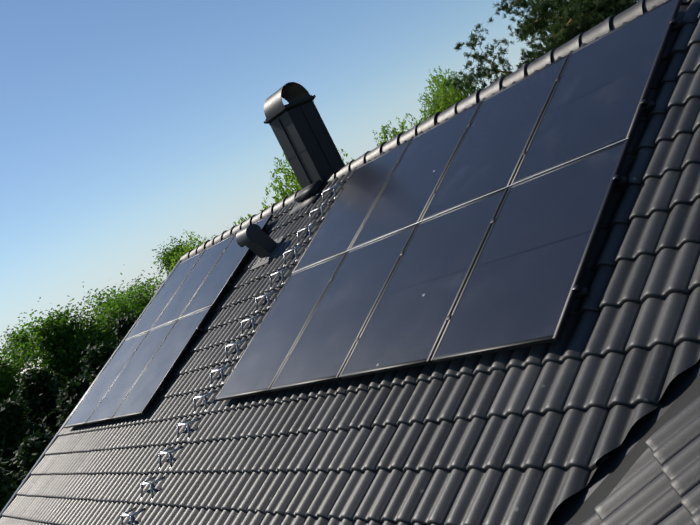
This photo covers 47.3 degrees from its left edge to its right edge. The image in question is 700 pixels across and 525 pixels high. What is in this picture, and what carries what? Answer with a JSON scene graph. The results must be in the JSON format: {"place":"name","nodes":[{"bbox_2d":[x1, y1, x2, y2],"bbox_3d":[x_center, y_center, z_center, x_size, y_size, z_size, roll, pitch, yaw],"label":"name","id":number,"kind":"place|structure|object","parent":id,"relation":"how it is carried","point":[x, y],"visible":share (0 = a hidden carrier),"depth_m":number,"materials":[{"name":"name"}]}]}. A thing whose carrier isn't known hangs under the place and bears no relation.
{"place":"outdoors","nodes":[
{"label":"outdoors","id":0,"kind":"place"},
{"bbox_2d":[0,0,637,360],"label":"sky","id":1,"kind":"structure","parent":0,"point":[127,126],"materials":[{"name":"blue"}]},
{"bbox_2d":[0,0,699,524],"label":"roof tiles","id":2,"kind":"object","parent":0,"point":[528,436],"visible":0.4,"depth_m":5.43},
{"bbox_2d":[121,183,343,524],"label":"roof steps","id":3,"kind":"structure","parent":2,"relation":"on","point":[167,451],"depth_m":9.03,"materials":[{"name":"silver metal"}]},
{"bbox_2d":[288,179,329,215],"bbox_3d":[-0.583,-0.949,11.219,0.800,0.130,0.480,-21,34,53],"label":"chimney flashing","id":4,"kind":"object","parent":2,"relation":"on","point":[309,192],"visible":0.69,"depth_m":11.12,"materials":[{"name":"grey metal"}]},
{"bbox_3d":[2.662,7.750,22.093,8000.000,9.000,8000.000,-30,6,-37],"label":"ground","id":5,"kind":"structure","parent":0,"visible":0},
{"bbox_2d":[0,457,22,512],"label":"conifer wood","id":6,"kind":"object","parent":5,"relation":"on","point":[6,493],"visible":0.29,"depth_m":20.25,"materials":[{"name":"green plant"}]},
{"bbox_2d":[0,326,25,371],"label":"tree","id":7,"kind":"object","parent":5,"relation":"on","point":[9,352],"depth_m":53.12,"materials":[{"name":"green plant"}]},
{"bbox_2d":[0,316,37,363],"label":"tree","id":8,"kind":"object","parent":5,"relation":"on","point":[22,338],"depth_m":48.16,"materials":[{"name":"green plant"}]},
{"bbox_2d":[0,391,55,490],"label":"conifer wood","id":9,"kind":"object","parent":5,"relation":"on","point":[13,430],"visible":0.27,"depth_m":25.18,"materials":[{"name":"green plant"}]},
{"bbox_2d":[10,428,58,480],"bbox_3d":[-7.973,6.476,22.073,3.125,4.023,3.313,-30,6,-37],"label":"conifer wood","id":10,"kind":"object","parent":5,"relation":"on","point":[31,449],"visible":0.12,"depth_m":21.70,"materials":[{"name":"green plant"}]},
{"bbox_2d":[11,364,63,436],"bbox_3d":[-10.329,6.468,28.959,3.355,5.826,3.601,-30,6,-37],"label":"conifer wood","id":11,"kind":"object","parent":5,"relation":"on","point":[39,391],"visible":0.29,"depth_m":28.22,"materials":[{"name":"green plant"}]},
{"bbox_2d":[0,296,121,426],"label":"tree","id":12,"kind":"object","parent":5,"relation":"on","point":[60,343],"visible":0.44,"depth_m":34.70,"materials":[{"name":"green plant"}]},
{"bbox_2d":[48,369,92,427],"bbox_3d":[-7.621,5.614,25.422,2.991,4.842,3.250,-30,6,-37],"label":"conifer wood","id":13,"kind":"object","parent":5,"relation":"on","point":[74,390],"visible":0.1,"depth_m":25.13,"materials":[{"name":"green plant"}]},
{"bbox_2d":[79,340,119,383],"bbox_3d":[-7.931,5.309,28.727,3.856,5.620,3.693,-26,5,14],"label":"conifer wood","id":14,"kind":"object","parent":5,"relation":"on","point":[97,357],"visible":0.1,"depth_m":28.16,"materials":[{"name":"green plant"}]},
{"bbox_2d":[74,274,160,326],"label":"tree","id":15,"kind":"object","parent":5,"relation":"on","point":[148,282],"depth_m":59.73,"materials":[{"name":"green plant"}]},
{"bbox_2d":[67,270,168,343],"bbox_3d":[-10.738,4.358,40.632,8.175,8.666,9.806,-28,5,-15],"label":"tree","id":16,"kind":"object","parent":5,"relation":"on","point":[135,302],"visible":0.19,"depth_m":38.94,"materials":[{"name":"green plant"}]},
{"bbox_2d":[105,313,138,340],"bbox_3d":[-7.937,4.878,31.914,4.308,6.238,4.182,-30,6,-37],"label":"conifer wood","id":17,"kind":"object","parent":5,"relation":"on","point":[123,326],"visible":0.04,"depth_m":31.40,"materials":[{"name":"green plant"}]},
{"bbox_2d":[151,232,202,276],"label":"tree","id":18,"kind":"object","parent":5,"relation":"on","point":[165,261],"visible":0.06,"depth_m":48.26,"materials":[{"name":"green plant"}]},
{"bbox_2d":[168,229,215,272],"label":"tree","id":19,"kind":"object","parent":5,"relation":"on","point":[180,255],"visible":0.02,"depth_m":43.44,"materials":[{"name":"green plant"}]},
{"bbox_2d":[223,149,353,231],"bbox_3d":[-1.067,-0.262,26.695,4.301,7.902,6.547,-23,6,38],"label":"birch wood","id":20,"kind":"object","parent":5,"relation":"on","point":[288,181],"visible":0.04,"depth_m":27.34,"materials":[{"name":"green plant"}]},
{"bbox_2d":[373,66,484,145],"bbox_3d":[5.629,-4.845,36.811,8.150,8.638,6.398,-30,6,-37],"label":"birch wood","id":21,"kind":"object","parent":5,"relation":"on","point":[444,97],"visible":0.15,"depth_m":35.36,"materials":[{"name":"green plant"}]},
{"bbox_2d":[445,0,639,93],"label":"pine wood","id":22,"kind":"object","parent":5,"relation":"on","point":[573,19],"visible":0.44,"depth_m":31.94,"materials":[{"name":"green plant"}]},
{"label":"house walls","id":23,"kind":"object","parent":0,"visible":0},
{"bbox_2d":[564,374,699,524],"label":"valley","id":24,"kind":"structure","parent":23,"relation":"on","point":[585,510],"depth_m":3.84,"materials":[{"name":"grey metal"}]},
{"bbox_2d":[0,258,181,518],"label":"verge trim","id":25,"kind":"structure","parent":24,"relation":"attached to","point":[29,475],"depth_m":13.47,"materials":[{"name":"grey metal"}]},
{"bbox_2d":[64,214,272,427],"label":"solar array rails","id":26,"kind":"object","parent":24,"relation":"on","point":[198,329],"visible":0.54,"depth_m":11.37,"materials":[{"name":"metal"}]},
{"bbox_2d":[65,217,268,425],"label":"solar panels","id":27,"kind":"object","parent":26,"relation":"on","point":[144,388],"visible":1,"depth_m":12.00,"materials":[{"name":"black glass"}]},
{"bbox_2d":[236,224,282,270],"bbox_3d":[-1.285,-0.265,10.885,0.500,0.515,0.520,-21,34,53],"label":"vent hood","id":28,"kind":"object","parent":24,"relation":"on","point":[257,241],"visible":0.94,"depth_m":10.81,"materials":[{"name":"grey paint"}]},
{"bbox_2d":[264,82,344,188],"bbox_3d":[-0.564,-1.592,11.407,0.590,1.940,0.590,-30,6,-37],"label":"chimney","id":29,"kind":"object","parent":24,"relation":"on","point":[304,139],"visible":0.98,"depth_m":11.22,"materials":[{"name":"paint"}]},
{"bbox_2d":[180,0,664,261],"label":"ridge caps","id":30,"kind":"object","parent":24,"relation":"on","point":[640,7],"visible":0.71,"depth_m":8.76,"materials":[{"name":"tile"}]},
{"bbox_2d":[215,0,683,400],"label":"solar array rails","id":31,"kind":"object","parent":24,"relation":"on","point":[616,181],"visible":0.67,"depth_m":6.26,"materials":[{"name":"metal"}]},
{"bbox_2d":[218,0,676,396],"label":"solar panels","id":32,"kind":"object","parent":31,"relation":"on","point":[519,285],"visible":1,"depth_m":6.64,"materials":[{"name":"black glass"}]},
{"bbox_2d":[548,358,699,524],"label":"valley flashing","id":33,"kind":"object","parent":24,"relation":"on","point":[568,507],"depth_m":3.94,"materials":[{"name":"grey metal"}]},
{"bbox_2d":[581,396,699,524],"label":"cross-wing roof tiles","id":34,"kind":"structure","parent":24,"relation":"on","point":[658,483],"depth_m":3.38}
]}

